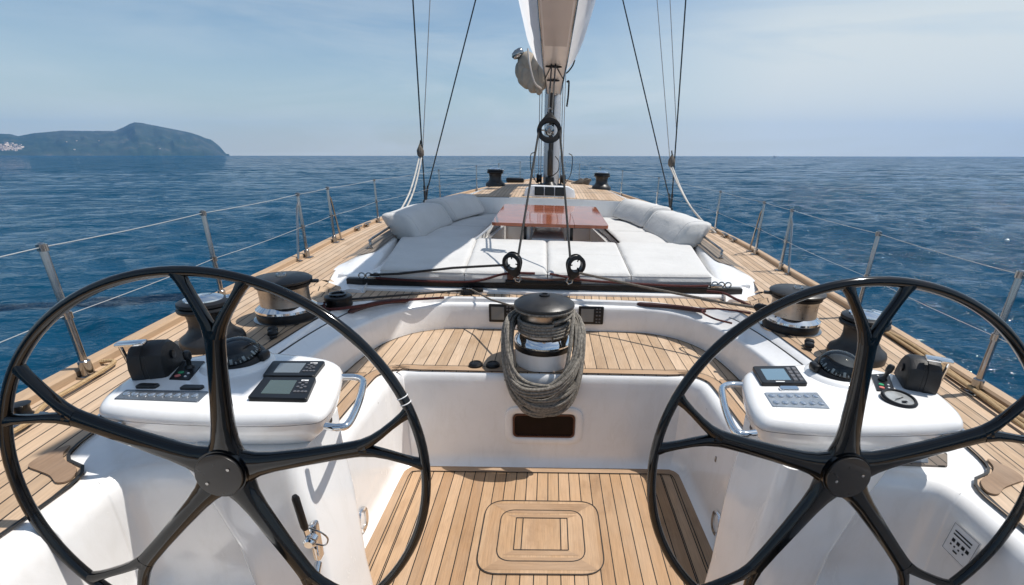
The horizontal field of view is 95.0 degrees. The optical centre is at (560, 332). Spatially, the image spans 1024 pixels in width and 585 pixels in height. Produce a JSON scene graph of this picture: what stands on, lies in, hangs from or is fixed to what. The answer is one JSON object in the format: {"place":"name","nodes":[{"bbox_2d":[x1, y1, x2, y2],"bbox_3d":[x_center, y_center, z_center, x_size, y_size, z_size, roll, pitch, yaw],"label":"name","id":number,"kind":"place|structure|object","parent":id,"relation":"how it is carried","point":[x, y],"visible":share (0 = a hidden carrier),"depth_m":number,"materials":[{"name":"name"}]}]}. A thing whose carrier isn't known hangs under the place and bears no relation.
{"place":"outdoors","nodes":[
{"label":"outdoors","id":0,"kind":"place"},
{"bbox_2d":[0,122,228,155],"bbox_3d":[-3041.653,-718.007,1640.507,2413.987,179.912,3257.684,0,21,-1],"label":"hills","id":1,"kind":"structure","parent":0,"point":[137,139],"depth_m":2382.18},
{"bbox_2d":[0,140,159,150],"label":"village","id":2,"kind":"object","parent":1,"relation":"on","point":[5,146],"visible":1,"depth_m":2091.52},
{"bbox_2d":[267,326,277,338],"bbox_3d":[-1.604,-0.004,2.597,0.055,0.043,0.120,-11,24,-28],"label":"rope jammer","id":3,"kind":"object","parent":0,"point":[272,332],"visible":1,"depth_m":2.56,"materials":[{"name":"black plastic"}]},
{"bbox_2d":[0,156,1023,399],"bbox_3d":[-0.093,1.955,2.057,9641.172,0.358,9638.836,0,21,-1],"label":"sea","id":4,"kind":"structure","parent":0,"point":[970,208],"depth_m":20.85,"materials":[{"name":"liquid"}]},
{"bbox_2d":[0,177,1023,584],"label":"sailing yacht","id":5,"kind":"object","parent":4,"relation":"on","point":[518,497],"visible":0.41,"depth_m":2.75,"materials":[{"name":"white plastic"}]},
{"bbox_2d":[13,400,48,427],"bbox_3d":[-2.004,0.310,1.701,0.100,0.075,0.160,3,21,7],"label":"fairlead","id":6,"kind":"object","parent":5,"relation":"on","point":[22,407],"visible":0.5,"depth_m":1.73,"materials":[{"name":"metal"}]},
{"bbox_2d":[14,359,116,433],"bbox_3d":[-1.998,0.317,1.720,0.156,0.028,1.082,-7,22,-17],"label":"rail","id":7,"kind":"object","parent":5,"relation":"on","point":[41,407],"visible":0.62,"depth_m":1.97,"materials":[{"name":"beige wood"}]},
{"bbox_2d":[35,242,105,379],"bbox_3d":[-2.107,-0.085,1.986,0.085,0.601,0.075,1,21,-2],"label":"stanchion","id":8,"kind":"object","parent":5,"relation":"on","point":[85,367],"visible":0.82,"depth_m":1.99,"materials":[{"name":"metal"}]},
{"bbox_2d":[175,292,246,354],"bbox_3d":[-1.832,-0.068,2.428,0.292,0.272,0.292,1,21,-2],"label":"winch","id":9,"kind":"object","parent":5,"relation":"on","point":[191,339],"visible":0.56,"depth_m":2.35,"materials":[{"name":"black metal"}]},
{"bbox_2d":[199,210,225,294],"bbox_3d":[-2.263,-0.492,3.037,0.085,0.601,0.075,1,21,-2],"label":"stanchion","id":10,"kind":"object","parent":5,"relation":"on","point":[214,260],"visible":0.58,"depth_m":3.01,"materials":[{"name":"metal"}]},
{"bbox_2d":[98,336,372,584],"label":"helm console","id":11,"kind":"object","parent":5,"relation":"on","point":[283,402],"visible":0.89,"depth_m":1.54,"materials":[{"name":"white plastic"}]},
{"bbox_2d":[0,265,430,584],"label":"steering wheel","id":12,"kind":"object","parent":11,"relation":"attached to","point":[224,463],"visible":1,"depth_m":1.23,"materials":[{"name":"metal"}]},
{"bbox_2d":[291,494,328,571],"bbox_3d":[-0.769,0.613,1.450,0.071,0.295,0.094,1,21,-2],"label":"control lever","id":13,"kind":"object","parent":11,"relation":"attached to","point":[313,538],"visible":0.96,"depth_m":1.45,"materials":[{"name":"silver metal"}]},
{"bbox_2d":[254,271,318,326],"bbox_3d":[-1.684,-0.229,2.852,0.376,0.278,0.370,1,21,-2],"label":"drum winch","id":14,"kind":"object","parent":5,"relation":"on","point":[273,310],"visible":0.7,"depth_m":2.75,"materials":[{"name":"metal"}]},
{"bbox_2d":[295,192,313,261],"bbox_3d":[-2.402,-0.968,4.267,0.085,0.601,0.232,1,21,-2],"label":"gate stanchion","id":15,"kind":"object","parent":5,"relation":"on","point":[302,227],"visible":1,"depth_m":4.28,"materials":[{"name":"metal"}]},
{"bbox_2d":[0,171,528,342],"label":"lifeline","id":16,"kind":"object","parent":15,"relation":"attached to","point":[197,265],"visible":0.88,"depth_m":2.53,"materials":[{"name":"metal"}]},
{"bbox_2d":[0,161,531,256],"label":"lifeline","id":17,"kind":"object","parent":15,"relation":"attached to","point":[185,217],"visible":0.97,"depth_m":2.54,"materials":[{"name":"metal"}]},
{"bbox_2d":[317,291,352,307],"bbox_3d":[-1.518,-0.224,3.126,0.220,0.084,0.238,1,21,-2],"label":"deck organiser","id":18,"kind":"object","parent":5,"relation":"on","point":[335,299],"visible":0.88,"depth_m":3.08,"materials":[{"name":"metal"}]},
{"bbox_2d":[325,186,344,242],"bbox_3d":[-2.503,-1.309,5.149,0.085,0.601,0.232,1,21,-2],"label":"gate stanchion","id":19,"kind":"object","parent":5,"relation":"on","point":[331,215],"visible":0.99,"depth_m":5.11,"materials":[{"name":"metal"}]},
{"bbox_2d":[373,179,381,222],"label":"stanchion","id":20,"kind":"object","parent":5,"relation":"on","point":[377,212],"visible":1,"depth_m":6.57,"materials":[{"name":"metal"}]},
{"bbox_2d":[348,298,408,312],"bbox_3d":[-1.306,-0.199,3.335,0.069,0.085,0.518,11,24,27],"label":"rope cover","id":21,"kind":"object","parent":5,"relation":"on","point":[353,310],"visible":0.65,"depth_m":3.29,"materials":[{"name":"black fabric"}]},
{"bbox_2d":[368,227,389,248],"bbox_3d":[-1.864,-1.169,5.219,0.056,0.191,1.507,0,21,0],"label":"handrail","id":22,"kind":"object","parent":5,"relation":"attached to","point":[374,237],"visible":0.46,"depth_m":4.64,"materials":[{"name":"metal"}]},
{"bbox_2d":[322,296,443,310],"bbox_3d":[-1.218,-0.219,3.312,0.875,0.138,0.143,-17,27,-38],"label":"tail line","id":23,"kind":"object","parent":5,"relation":"on","point":[374,303],"visible":0.98,"depth_m":3.27,"materials":[{"name":"red fabric"}]},
{"bbox_2d":[423,185,428,202],"bbox_3d":[-2.531,-2.580,8.754,0.092,0.353,0.160,1,21,-2],"label":"chainplate","id":24,"kind":"object","parent":5,"relation":"attached to","point":[425,191],"visible":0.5,"depth_m":8.74,"materials":[{"name":"metal"}]},
{"bbox_2d":[412,0,424,185],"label":"shroud","id":25,"kind":"object","parent":24,"relation":"attached to","point":[418,88],"visible":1,"depth_m":8.11,"materials":[{"name":"black metal"}]},
{"bbox_2d":[417,140,423,157],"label":"shroud block","id":26,"kind":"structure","parent":25,"relation":"attached to","point":[420,152],"depth_m":8.44,"materials":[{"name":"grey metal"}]},
{"bbox_2d":[401,157,421,207],"bbox_3d":[-2.586,-2.553,7.985,0.065,0.875,1.454,1,21,2],"label":"barber hauler","id":27,"kind":"object","parent":26,"relation":"hanging from","point":[413,182],"visible":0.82,"depth_m":8.21,"materials":[{"name":"white fabric"}]},
{"bbox_2d":[423,0,430,143],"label":"stay wire","id":28,"kind":"object","parent":26,"relation":"attached to","point":[426,71],"visible":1,"depth_m":8.06,"materials":[{"name":"grey metal"}]},
{"bbox_2d":[428,0,475,187],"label":"shroud","id":29,"kind":"object","parent":24,"relation":"attached to","point":[452,91],"visible":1,"depth_m":8.37,"materials":[{"name":"black metal"}]},
{"bbox_2d":[380,236,476,280],"bbox_3d":[-1.280,-0.758,4.490,0.967,0.109,1.600,1,21,-2],"label":"sunpad cushion","id":30,"kind":"object","parent":5,"relation":"on","point":[407,254],"visible":0.94,"depth_m":4.12,"materials":[{"name":"fabric"}]},
{"bbox_2d":[438,169,440,197],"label":"stanchion","id":31,"kind":"object","parent":5,"relation":"on","point":[439,183],"visible":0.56,"depth_m":9.20,"materials":[{"name":"metal"}]},
{"bbox_2d":[426,226,487,237],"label":"seat cushion","id":32,"kind":"object","parent":5,"relation":"on","point":[461,231],"visible":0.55,"depth_m":5.66,"materials":[{"name":"fabric"}]},
{"bbox_2d":[382,203,452,238],"bbox_3d":[-1.711,-1.371,5.661,0.429,0.308,1.334,2,21,4],"label":"backrest cushion","id":33,"kind":"object","parent":32,"relation":"on","point":[419,219],"visible":0.86,"depth_m":5.32,"materials":[{"name":"fabric"}]},
{"bbox_2d":[459,288,482,295],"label":"turning block","id":34,"kind":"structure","parent":5,"relation":"on","point":[467,291],"depth_m":3.72,"materials":[{"name":"metal"}]},
{"bbox_2d":[352,289,462,299],"bbox_3d":[-1.104,-0.282,3.433,0.853,0.106,0.016,-17,27,-38],"label":"sheet line","id":35,"kind":"object","parent":34,"relation":"attached to","point":[396,295],"visible":0.89,"depth_m":3.40,"materials":[{"name":"fabric"}]},
{"bbox_2d":[472,289,513,307],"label":"sheet line","id":36,"kind":"object","parent":34,"relation":"attached to","point":[500,302],"visible":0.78,"depth_m":3.47,"materials":[{"name":"grey fabric"}]},
{"bbox_2d":[449,216,499,233],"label":"seat cushion","id":37,"kind":"object","parent":5,"relation":"on","point":[477,221],"visible":0.55,"depth_m":6.45,"materials":[{"name":"fabric"}]},
{"bbox_2d":[469,360,482,368],"bbox_3d":[-0.560,0.204,3.065,0.092,0.024,0.092,1,21,-2],"label":"deck button","id":38,"kind":"object","parent":5,"relation":"on","point":[474,364],"visible":1,"depth_m":3.04,"materials":[{"name":"black plastic"}]},
{"bbox_2d":[475,165,477,190],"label":"stanchion","id":39,"kind":"object","parent":5,"relation":"on","point":[476,178],"visible":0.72,"depth_m":11.25,"materials":[{"name":"metal"}]},
{"bbox_2d":[474,214,496,216],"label":"seat cushion","id":40,"kind":"object","parent":5,"relation":"on","point":[489,215],"visible":0.13,"depth_m":7.31,"materials":[{"name":"fabric"}]},
{"bbox_2d":[425,193,484,221],"bbox_3d":[-1.526,-1.843,6.829,0.403,0.313,1.288,4,21,11],"label":"backrest cushion","id":41,"kind":"object","parent":40,"relation":"on","point":[460,206],"visible":0.88,"depth_m":6.70,"materials":[{"name":"fabric"}]},
{"bbox_2d":[486,360,499,368],"bbox_3d":[-0.448,0.206,3.069,0.092,0.024,0.092,1,21,-2],"label":"deck button","id":42,"kind":"object","parent":5,"relation":"on","point":[492,364],"visible":1,"depth_m":3.04,"materials":[{"name":"black plastic"}]},
{"bbox_2d":[486,167,504,186],"bbox_3d":[-1.318,-3.130,9.375,0.392,0.365,0.392,1,21,-2],"label":"winch","id":43,"kind":"object","parent":5,"relation":"on","point":[495,174],"visible":0.98,"depth_m":9.27,"materials":[{"name":"black metal"}]},
{"bbox_2d":[489,304,513,321],"bbox_3d":[-0.466,-0.155,3.668,0.200,0.148,0.025,1,21,-2],"label":"repeater display","id":44,"kind":"object","parent":5,"relation":"attached to","point":[499,312],"visible":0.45,"depth_m":3.65},
{"bbox_2d":[464,238,546,282],"bbox_3d":[-0.525,-0.734,4.500,0.795,0.108,1.572,1,21,-2],"label":"sunpad cushion","id":45,"kind":"object","parent":5,"relation":"on","point":[491,251],"visible":0.91,"depth_m":4.20,"materials":[{"name":"fabric"}]},
{"bbox_2d":[506,177,523,182],"bbox_3d":[-1.040,-3.484,10.638,0.400,0.100,0.300,1,21,-2],"label":"foredeck vent","id":46,"kind":"object","parent":5,"relation":"on","point":[514,180],"visible":0.99,"depth_m":10.50,"materials":[{"name":"black plastic"}]},
{"bbox_2d":[514,293,574,371],"bbox_3d":[-0.113,-0.032,3.092,0.396,0.474,0.396,1,21,-2],"label":"winch","id":47,"kind":"object","parent":5,"relation":"on","point":[541,339],"visible":0.97,"depth_m":2.96,"materials":[{"name":"silver metal"}]},
{"bbox_2d":[501,309,585,417],"bbox_3d":[-0.118,0.156,3.103,0.540,0.663,0.584,1,21,-2],"label":"rope coil","id":48,"kind":"object","parent":47,"relation":"hanging from","point":[557,396],"visible":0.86,"depth_m":2.93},
{"bbox_2d":[346,272,742,293],"bbox_3d":[-0.113,-0.405,3.826,3.240,0.155,0.093,1,21,-2],"label":"mainsheet traveller","id":49,"kind":"object","parent":5,"relation":"on","point":[552,284],"visible":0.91,"depth_m":3.80,"materials":[{"name":"metal"}]},
{"bbox_2d":[376,272,534,282],"bbox_3d":[-0.850,-0.446,3.760,1.283,0.096,0.028,0,21,0],"label":"traveller line","id":50,"kind":"object","parent":49,"relation":"attached to","point":[443,281],"visible":0.91,"depth_m":3.76,"materials":[{"name":"red fabric"}]},
{"bbox_2d":[502,251,521,282],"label":"sheet block","id":51,"kind":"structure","parent":49,"relation":"on","point":[512,271],"depth_m":3.67,"materials":[{"name":"metal"}]},
{"bbox_2d":[370,264,502,275],"bbox_3d":[-0.987,-0.501,3.722,1.110,0.114,0.030,1,21,3],"label":"control line","id":52,"kind":"object","parent":51,"relation":"attached to","point":[438,269],"visible":1,"depth_m":3.71,"materials":[{"name":"fabric"}]},
{"bbox_2d":[566,254,585,284],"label":"sheet block","id":53,"kind":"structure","parent":49,"relation":"on","point":[572,274],"depth_m":3.68,"materials":[{"name":"metal"}]},
{"bbox_2d":[579,272,753,307],"bbox_3d":[0.756,-0.321,3.423,1.375,0.107,0.064,11,23,27],"label":"control line","id":54,"kind":"object","parent":53,"relation":"attached to","point":[672,292],"visible":0.86,"depth_m":3.42,"materials":[{"name":"black fabric"}]},
{"bbox_2d":[550,273,708,286],"bbox_3d":[0.563,-0.432,3.805,1.310,0.136,0.032,-1,21,-3],"label":"traveller line","id":55,"kind":"object","parent":49,"relation":"attached to","point":[601,281],"visible":0.86,"depth_m":3.82,"materials":[{"name":"red fabric"}]},
{"bbox_2d":[475,204,619,242],"bbox_3d":[-0.170,-1.169,6.152,1.694,0.795,1.971,1,21,-2],"label":"lounge table","id":56,"kind":"object","parent":5,"relation":"on","point":[546,223],"visible":0.59,"depth_m":5.58,"materials":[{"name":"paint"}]},
{"bbox_2d":[524,185,574,197],"bbox_3d":[-0.191,-2.387,8.015,0.840,0.315,0.852,1,21,-2],"label":"instrument hood","id":57,"kind":"object","parent":5,"relation":"on","point":[545,191],"visible":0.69,"depth_m":7.65,"materials":[{"name":"white plastic"}]},
{"bbox_2d":[542,92,559,185],"bbox_3d":[-0.166,-3.571,8.779,0.284,1.646,0.592,-8,22,-21],"label":"boom vang","id":58,"kind":"object","parent":5,"relation":"on","point":[549,179],"visible":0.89,"depth_m":8.93,"materials":[{"name":"black metal"}]},
{"bbox_2d":[530,74,572,185],"bbox_3d":[0.195,-14.548,5.339,0.906,24.645,0.680,1,21,-2],"label":"mast","id":59,"kind":"object","parent":5,"relation":"on","point":[557,115],"visible":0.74,"depth_m":9.28,"materials":[{"name":"paint"}]},
{"bbox_2d":[519,0,595,95],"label":"boom","id":60,"kind":"object","parent":59,"relation":"attached to","point":[555,30],"visible":0.94,"depth_m":5.83,"materials":[{"name":"metal"}]},
{"bbox_2d":[512,47,545,94],"bbox_3d":[-0.492,-4.622,8.262,0.604,0.758,0.515,16,26,36],"label":"sail bundle","id":61,"kind":"object","parent":60,"relation":"hanging from","point":[529,74],"visible":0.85,"depth_m":8.18,"materials":[{"name":"fabric"}]},
{"bbox_2d":[544,64,563,113],"bbox_3d":[-0.080,-3.135,6.010,0.336,0.970,4.134,1,21,-2],"label":"block strop","id":62,"kind":"object","parent":60,"relation":"attached to","point":[555,66],"visible":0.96,"depth_m":6.17,"materials":[{"name":"fabric"}]},
{"bbox_2d":[537,107,561,142],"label":"mainsheet block","id":63,"kind":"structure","parent":62,"relation":"hanging from","point":[549,117],"depth_m":4.21,"materials":[{"name":"metal"}]},
{"bbox_2d":[517,131,570,257],"bbox_3d":[-0.125,-1.262,3.939,0.429,1.076,0.996,1,21,-2],"label":"mainsheet","id":64,"kind":"object","parent":63,"relation":"hanging from","point":[565,201],"visible":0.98,"depth_m":3.91,"materials":[{"name":"fabric"}]},
{"bbox_2d":[566,80,569,106],"bbox_3d":[0.122,-4.363,8.506,0.065,0.437,0.030,1,21,-2],"label":"reef tail","id":65,"kind":"object","parent":60,"relation":"hanging from","point":[568,81],"visible":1,"depth_m":8.49},
{"bbox_2d":[571,178,590,184],"bbox_3d":[0.474,-3.530,10.870,0.474,0.150,0.314,1,21,-2],"label":"rope heap","id":66,"kind":"object","parent":5,"relation":"on","point":[585,181],"visible":0.99,"depth_m":10.75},
{"bbox_2d":[547,241,630,284],"bbox_3d":[0.248,-0.721,4.534,0.779,0.109,1.552,1,21,-2],"label":"sunpad cushion","id":67,"kind":"object","parent":5,"relation":"on","point":[603,259],"visible":0.91,"depth_m":4.23,"materials":[{"name":"fabric"}]},
{"bbox_2d":[578,306,603,323],"bbox_3d":[0.237,-0.138,3.691,0.200,0.148,0.025,1,21,-2],"label":"repeater display","id":68,"kind":"object","parent":5,"relation":"attached to","point":[591,314],"visible":0.95,"depth_m":3.68},
{"bbox_2d":[592,171,610,190],"bbox_3d":[0.829,-3.098,9.490,0.392,0.365,0.392,9,22,18],"label":"winch","id":69,"kind":"object","parent":5,"relation":"on","point":[601,182],"visible":0.98,"depth_m":9.38,"materials":[{"name":"black metal"}]},
{"bbox_2d":[603,217,623,220],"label":"seat cushion","id":70,"kind":"object","parent":5,"relation":"on","point":[612,219],"visible":0.16,"depth_m":7.38,"materials":[{"name":"fabric"}]},
{"bbox_2d":[620,170,622,195],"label":"stanchion","id":71,"kind":"object","parent":5,"relation":"on","point":[621,184],"visible":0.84,"depth_m":11.38,"materials":[{"name":"metal"}]},
{"bbox_2d":[597,220,646,237],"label":"seat cushion","id":72,"kind":"object","parent":5,"relation":"on","point":[621,226],"visible":0.51,"depth_m":6.50,"materials":[{"name":"fabric"}]},
{"bbox_2d":[613,199,670,227],"bbox_3d":[1.170,-1.781,6.915,0.420,0.306,1.287,-5,21,-13],"label":"backrest cushion","id":73,"kind":"object","parent":72,"relation":"on","point":[637,212],"visible":0.84,"depth_m":6.78,"materials":[{"name":"fabric"}]},
{"bbox_2d":[608,231,666,244],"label":"seat cushion","id":74,"kind":"object","parent":5,"relation":"on","point":[638,237],"visible":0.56,"depth_m":5.71,"materials":[{"name":"fabric"}]},
{"bbox_2d":[643,210,710,247],"bbox_3d":[1.409,-1.297,5.762,0.441,0.303,1.335,-2,21,-6],"label":"backrest cushion","id":75,"kind":"object","parent":74,"relation":"on","point":[670,226],"visible":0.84,"depth_m":5.41,"materials":[{"name":"fabric"}]},
{"bbox_2d":[656,177,659,203],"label":"stanchion","id":76,"kind":"object","parent":5,"relation":"on","point":[657,190],"visible":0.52,"depth_m":9.33,"materials":[{"name":"metal"}]},
{"bbox_2d":[617,242,711,285],"bbox_3d":[1.030,-0.715,4.592,0.935,0.108,1.581,1,21,-2],"label":"sunpad cushion","id":77,"kind":"object","parent":5,"relation":"on","point":[667,263],"visible":0.92,"depth_m":4.19,"materials":[{"name":"fabric"}]},
{"bbox_2d":[668,193,672,209],"bbox_3d":[2.083,-2.474,8.902,0.092,0.353,0.160,1,21,-2],"label":"chainplate","id":78,"kind":"object","parent":5,"relation":"attached to","point":[670,202],"visible":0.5,"depth_m":8.89,"materials":[{"name":"grey metal"}]},
{"bbox_2d":[622,0,668,193],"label":"shroud","id":79,"kind":"object","parent":78,"relation":"attached to","point":[645,95],"visible":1,"depth_m":8.47,"materials":[{"name":"black metal"}]},
{"bbox_2d":[672,0,685,193],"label":"shroud","id":80,"kind":"object","parent":78,"relation":"attached to","point":[679,90],"visible":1,"depth_m":8.21,"materials":[{"name":"black metal"}]},
{"bbox_2d":[668,151,674,167],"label":"shroud block","id":81,"kind":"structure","parent":80,"relation":"attached to","point":[671,161],"depth_m":8.60,"materials":[{"name":"grey plastic"}]},
{"bbox_2d":[657,0,670,169],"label":"stay wire","id":82,"kind":"object","parent":81,"relation":"attached to","point":[663,77],"visible":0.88,"depth_m":8.17,"materials":[{"name":"grey metal"}]},
{"bbox_2d":[670,166,716,233],"bbox_3d":[2.136,-2.256,7.671,0.065,0.867,2.449,-1,21,-4],"label":"barber hauler","id":83,"kind":"object","parent":81,"relation":"hanging from","point":[684,196],"visible":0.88,"depth_m":7.99,"materials":[{"name":"white fabric"}]},
{"bbox_2d":[670,1,675,118],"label":"stay wire","id":84,"kind":"object","parent":80,"relation":"attached to","point":[672,58],"visible":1,"depth_m":8.07,"materials":[{"name":"grey metal"}]},
{"bbox_2d":[637,302,705,312],"bbox_3d":[0.848,-0.205,3.624,0.560,0.056,0.088,11,23,27],"label":"rope cover","id":85,"kind":"object","parent":5,"relation":"on","point":[671,306],"visible":0.95,"depth_m":3.64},
{"bbox_2d":[703,236,723,258],"bbox_3d":[1.576,-1.090,5.329,0.056,0.193,1.507,-1,21,-2],"label":"handrail","id":86,"kind":"object","parent":5,"relation":"attached to","point":[716,246],"visible":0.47,"depth_m":4.78,"materials":[{"name":"metal"}]},
{"bbox_2d":[711,190,721,232],"bbox_3d":[2.258,-1.744,6.722,0.085,0.601,0.075,1,21,-2],"label":"stanchion","id":87,"kind":"object","parent":5,"relation":"on","point":[717,213],"visible":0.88,"depth_m":6.71,"materials":[{"name":"metal"}]},
{"bbox_2d":[701,308,750,323],"bbox_3d":[1.157,-0.140,3.316,0.197,0.067,0.309,-15,25,-34],"label":"tail line","id":88,"kind":"object","parent":5,"relation":"on","point":[705,314],"visible":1,"depth_m":3.30,"materials":[{"name":"red fabric"}]},
{"bbox_2d":[706,290,753,308],"bbox_3d":[1.331,-0.240,3.488,0.093,0.051,0.717,-6,22,-16],"label":"tail line","id":89,"kind":"object","parent":5,"relation":"on","point":[728,295],"visible":0.79,"depth_m":3.64,"materials":[{"name":"red fabric"}]},
{"bbox_2d":[746,200,766,254],"bbox_3d":[2.226,-1.200,5.300,0.085,0.601,0.232,1,21,-2],"label":"gate stanchion","id":90,"kind":"object","parent":5,"relation":"on","point":[755,251],"visible":1,"depth_m":5.27,"materials":[{"name":"metal"}]},
{"bbox_2d":[588,176,1006,342],"bbox_3d":[1.536,-2.097,7.312,1.325,0.296,17.436,-2,21,-5],"label":"lifeline","id":91,"kind":"object","parent":90,"relation":"attached to","point":[854,271],"visible":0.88,"depth_m":3.23,"materials":[{"name":"metal"}]},
{"bbox_2d":[573,163,1023,275],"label":"lifeline","id":92,"kind":"object","parent":90,"relation":"attached to","point":[864,230],"visible":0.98,"depth_m":2.98,"materials":[{"name":"metal"}]},
{"bbox_2d":[754,303,766,310],"bbox_3d":[1.339,-0.165,3.114,0.060,0.061,0.091,-19,28,-40],"label":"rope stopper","id":93,"kind":"object","parent":5,"relation":"on","point":[757,306],"visible":0.52,"depth_m":3.10,"materials":[{"name":"black plastic"}]},
{"bbox_2d":[774,208,794,275],"bbox_3d":[2.167,-0.863,4.413,0.085,0.601,0.232,1,21,-2],"label":"gate stanchion","id":94,"kind":"object","parent":5,"relation":"on","point":[785,242],"visible":1,"depth_m":4.43,"materials":[{"name":"metal"}]},
{"bbox_2d":[759,283,826,337],"bbox_3d":[1.482,-0.164,2.973,0.376,0.278,0.370,13,24,27],"label":"drum winch","id":95,"kind":"object","parent":5,"relation":"on","point":[801,319],"visible":0.83,"depth_m":2.87,"materials":[{"name":"metal"}]},
{"bbox_2d":[705,350,964,584],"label":"helm console","id":96,"kind":"object","parent":5,"relation":"on","point":[800,407],"visible":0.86,"depth_m":1.60,"materials":[{"name":"plastic"}]},
{"bbox_2d":[647,276,1023,584],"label":"steering wheel","id":97,"kind":"object","parent":96,"relation":"attached to","point":[844,466],"visible":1,"depth_m":1.28,"materials":[{"name":"metal"}]},
{"bbox_2d":[826,308,891,367],"bbox_3d":[1.640,0.008,2.548,0.292,0.272,0.292,1,21,-2],"label":"winch","id":98,"kind":"object","parent":5,"relation":"on","point":[847,340],"visible":0.58,"depth_m":2.50,"materials":[{"name":"black metal"}]},
{"bbox_2d":[859,231,881,304],"bbox_3d":[2.085,-0.392,3.176,0.085,0.601,0.075,1,21,-2],"label":"stanchion","id":99,"kind":"object","parent":5,"relation":"on","point":[871,258],"visible":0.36,"depth_m":3.13,"materials":[{"name":"metal"}]},
{"bbox_2d":[901,453,947,467],"bbox_3d":[1.294,0.458,1.729,0.316,0.011,0.114,1,21,-2],"label":"deck hatch","id":100,"kind":"object","parent":5,"relation":"on","point":[940,460],"visible":0.31,"depth_m":1.69,"materials":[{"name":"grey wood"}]},
{"bbox_2d":[884,332,1023,429],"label":"rail","id":101,"kind":"object","parent":5,"relation":"on","point":[1020,424],"visible":0.81,"depth_m":2.22,"materials":[{"name":"beige wood"}]},
{"bbox_2d":[941,521,981,567],"bbox_3d":[1.275,0.679,1.490,0.012,0.110,0.100,1,21,-2],"label":"notice sticker","id":102,"kind":"object","parent":5,"relation":"attached to","point":[960,545],"visible":0.94,"depth_m":1.49,"materials":[{"name":"white plastic"}]},
{"bbox_2d":[959,270,1023,396],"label":"stanchion","id":103,"kind":"object","parent":5,"relation":"on","point":[978,382],"visible":0.85,"depth_m":2.12,"materials":[{"name":"metal"}]},
{"bbox_2d":[0,0,1023,156],"label":"sky","id":104,"kind":"structure","parent":0,"point":[926,78],"materials":[{"name":"blue"}]},
{"bbox_2d":[804,338,814,350],"bbox_3d":[1.434,0.066,2.694,0.055,0.043,0.120,10,23,25],"label":"rope jammer","id":105,"kind":"object","parent":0,"point":[809,345],"visible":1,"depth_m":2.66,"materials":[{"name":"black plastic"}]}
]}

